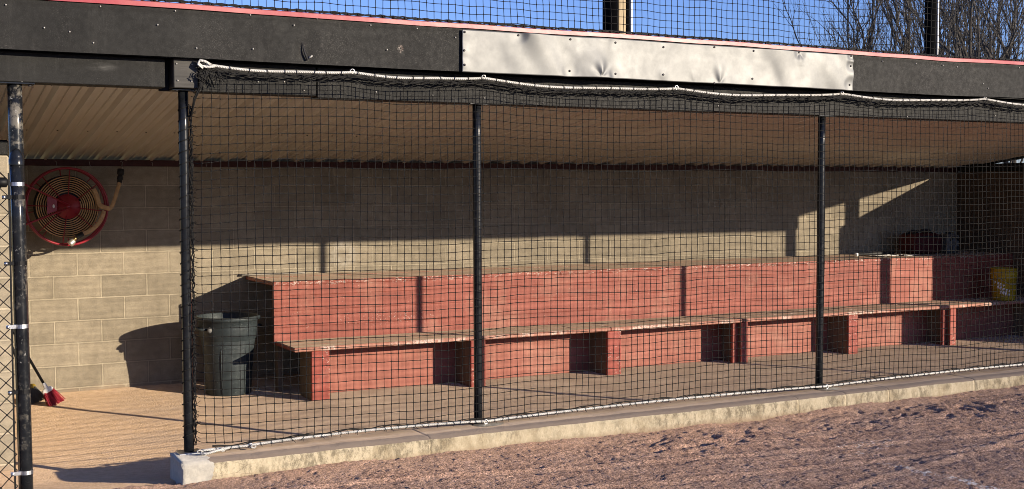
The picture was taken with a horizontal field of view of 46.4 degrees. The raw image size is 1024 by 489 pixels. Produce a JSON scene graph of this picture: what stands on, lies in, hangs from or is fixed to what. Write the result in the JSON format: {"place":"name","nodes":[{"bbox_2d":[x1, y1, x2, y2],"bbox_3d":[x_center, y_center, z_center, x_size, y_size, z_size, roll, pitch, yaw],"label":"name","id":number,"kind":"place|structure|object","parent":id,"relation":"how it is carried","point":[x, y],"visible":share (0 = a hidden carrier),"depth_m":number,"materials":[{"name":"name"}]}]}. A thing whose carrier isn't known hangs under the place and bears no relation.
{"place":"outdoors","nodes":[
{"label":"outdoors","id":0,"kind":"place"},
{"bbox_2d":[0,335,1023,488],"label":"concrete floor","id":1,"kind":"structure","parent":0,"point":[114,438],"depth_m":10.16,"materials":[{"name":"beige concrete"}]},
{"bbox_2d":[13,346,43,403],"bbox_3d":[-4.280,0.813,10.226,0.555,1.101,0.192,0,3,2],"label":"broom","id":2,"kind":"object","parent":1,"relation":"on","point":[37,396],"visible":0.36,"depth_m":10.25,"materials":[{"name":"black plastic"}]},
{"bbox_2d":[13,329,64,405],"bbox_3d":[-4.094,0.856,10.064,0.606,1.030,0.137,-1,3,-23],"label":"broom","id":3,"kind":"object","parent":1,"relation":"on","point":[52,396],"visible":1,"depth_m":10.12,"materials":[{"name":"red plastic"}]},
{"bbox_2d":[195,312,261,396],"bbox_3d":[-2.555,0.987,10.752,0.575,0.704,0.575,0,3,-2],"label":"trash can","id":4,"kind":"object","parent":1,"relation":"on","point":[235,321],"visible":0.85,"depth_m":10.57,"materials":[{"name":"grey plastic"}]},
{"bbox_2d":[246,251,1023,400],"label":"tiered bench","id":5,"kind":"object","parent":1,"relation":"on","point":[794,315],"visible":0.88,"depth_m":12.24,"materials":[{"name":"red brick"}]},
{"bbox_2d":[241,272,304,275],"bbox_3d":[-2.318,0.283,11.600,0.630,0.015,0.036,-2,3,-28],"label":"wood slat","id":6,"kind":"object","parent":5,"relation":"on","point":[273,274],"visible":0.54,"depth_m":11.63,"materials":[{"name":"brown wood"}]},
{"bbox_2d":[855,250,893,255],"bbox_3d":[4.471,0.112,14.725,0.772,0.064,0.064,-2,3,-38],"label":"baseball bat","id":7,"kind":"object","parent":5,"relation":"on","point":[885,252],"visible":0.81,"depth_m":14.76,"materials":[{"name":"black metal"}]},
{"bbox_2d":[899,229,944,253],"bbox_3d":[5.167,-0.043,15.091,0.501,0.324,0.352,-2,3,-28],"label":"gear bag","id":8,"kind":"object","parent":5,"relation":"on","point":[924,240],"visible":0.9,"depth_m":14.96,"materials":[{"name":"red fabric"}]},
{"bbox_2d":[939,232,958,253],"bbox_3d":[5.559,-0.026,15.205,0.220,0.273,0.217,-2,3,-28],"label":"water jug","id":9,"kind":"object","parent":5,"relation":"on","point":[946,241],"visible":0.77,"depth_m":15.12,"materials":[{"name":"grey plastic"}]},
{"bbox_2d":[990,267,1017,300],"bbox_3d":[5.980,0.479,14.522,0.325,0.388,0.318,-2,3,-28],"label":"plastic bucket","id":10,"kind":"object","parent":5,"relation":"on","point":[999,287],"visible":0.82,"depth_m":14.41,"materials":[{"name":"yellow plastic"}]},
{"bbox_2d":[115,385,1023,488],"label":"infield dirt","id":11,"kind":"structure","parent":0,"point":[970,440],"depth_m":7.63,"materials":[{"name":"soil"}]},
{"bbox_2d":[0,148,32,488],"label":"chain link fence","id":12,"kind":"object","parent":11,"relation":"on","point":[14,182],"visible":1,"depth_m":6.68,"materials":[{"name":"metal"}]},
{"bbox_2d":[140,0,1023,163],"label":"sky","id":13,"kind":"structure","parent":0,"point":[699,20],"materials":[{"name":"blue"}]},
{"label":"ground","id":14,"kind":"structure","parent":0,"visible":0},
{"bbox_2d":[0,0,1023,488],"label":"dugout","id":15,"kind":"object","parent":14,"relation":"on","point":[100,90],"visible":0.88,"depth_m":10.93,"materials":[{"name":"black paint"}]},
{"bbox_2d":[25,167,108,245],"bbox_3d":[-4.095,-0.332,10.448,1.041,0.691,0.395,-2,3,-28],"label":"hose reel","id":16,"kind":"object","parent":15,"relation":"attached to","point":[65,206],"visible":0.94,"depth_m":10.39,"materials":[{"name":"red painted metal"},{"name":"tan rubber hose"},{"name":"brass"}]},
{"bbox_2d":[36,161,123,245],"bbox_3d":[-3.732,-0.369,10.512,0.296,0.757,0.836,2,3,41],"label":"flat hose","id":17,"kind":"object","parent":16,"relation":"hanging from","point":[98,205],"visible":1,"depth_m":10.45,"materials":[{"name":"beige rubber"}]},
{"bbox_2d":[141,0,1023,61],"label":"backstop net","id":18,"kind":"object","parent":15,"relation":"on","point":[448,20],"visible":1,"depth_m":8.90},
{"bbox_2d":[178,59,1023,454],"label":"protective net","id":19,"kind":"object","parent":15,"relation":"hanging from","point":[206,67],"visible":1,"depth_m":8.39,"materials":[{"name":"black fabric"}]},
{"bbox_2d":[462,29,853,90],"bbox_3d":[1.192,-1.316,8.630,3.413,0.286,0.054,-2,3,-28],"label":"metal sheet","id":20,"kind":"object","parent":15,"relation":"attached to","point":[521,53],"visible":1,"depth_m":8.54,"materials":[{"name":"metal"}]},
{"bbox_2d":[170,366,1023,484],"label":"concrete curb","id":21,"kind":"structure","parent":14,"relation":"on","point":[306,453],"depth_m":8.27,"materials":[{"name":"grey concrete"}]},
{"bbox_2d":[602,0,632,33],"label":"utility pole","id":22,"kind":"object","parent":14,"relation":"on","point":[607,11],"visible":0.06,"depth_m":14.16,"materials":[{"name":"brown wood"}]},
{"bbox_2d":[771,0,952,55],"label":"bare tree","id":23,"kind":"object","parent":14,"relation":"on","point":[869,29],"visible":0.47,"depth_m":49.09,"materials":[{"name":"brown plant"}]},
{"bbox_2d":[825,0,923,52],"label":"bare tree","id":24,"kind":"object","parent":14,"relation":"on","point":[860,36],"visible":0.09,"depth_m":53.30,"materials":[{"name":"brown plant"}]},
{"bbox_2d":[824,0,1001,59],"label":"bare tree","id":25,"kind":"object","parent":14,"relation":"on","point":[906,26],"visible":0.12,"depth_m":54.89,"materials":[{"name":"brown plant"}]},
{"bbox_2d":[821,0,1023,57],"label":"bare tree","id":26,"kind":"object","parent":14,"relation":"on","point":[907,41],"visible":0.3,"depth_m":50.87,"materials":[{"name":"brown plant"}]},
{"bbox_2d":[924,0,938,56],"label":"steel pole","id":27,"kind":"object","parent":14,"relation":"on","point":[930,30],"depth_m":16.65,"materials":[{"name":"black metal"}]},
{"bbox_2d":[894,0,1023,59],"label":"bare tree","id":28,"kind":"object","parent":14,"relation":"on","point":[969,34],"visible":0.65,"depth_m":45.20,"materials":[{"name":"brown plant"}]},
{"bbox_2d":[896,2,1023,58],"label":"bare tree","id":29,"kind":"object","parent":14,"relation":"on","point":[951,30],"visible":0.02,"depth_m":55.25,"materials":[{"name":"brown plant"}]},
{"bbox_2d":[918,0,1023,162],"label":"bare tree","id":30,"kind":"object","parent":14,"relation":"on","point":[1013,161],"visible":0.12,"depth_m":52.75,"materials":[{"name":"brown plant"}]},
{"bbox_2d":[939,0,1023,60],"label":"bare tree","id":31,"kind":"object","parent":14,"relation":"on","point":[1008,56],"visible":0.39,"depth_m":47.38,"materials":[{"name":"brown plant"}]}
]}

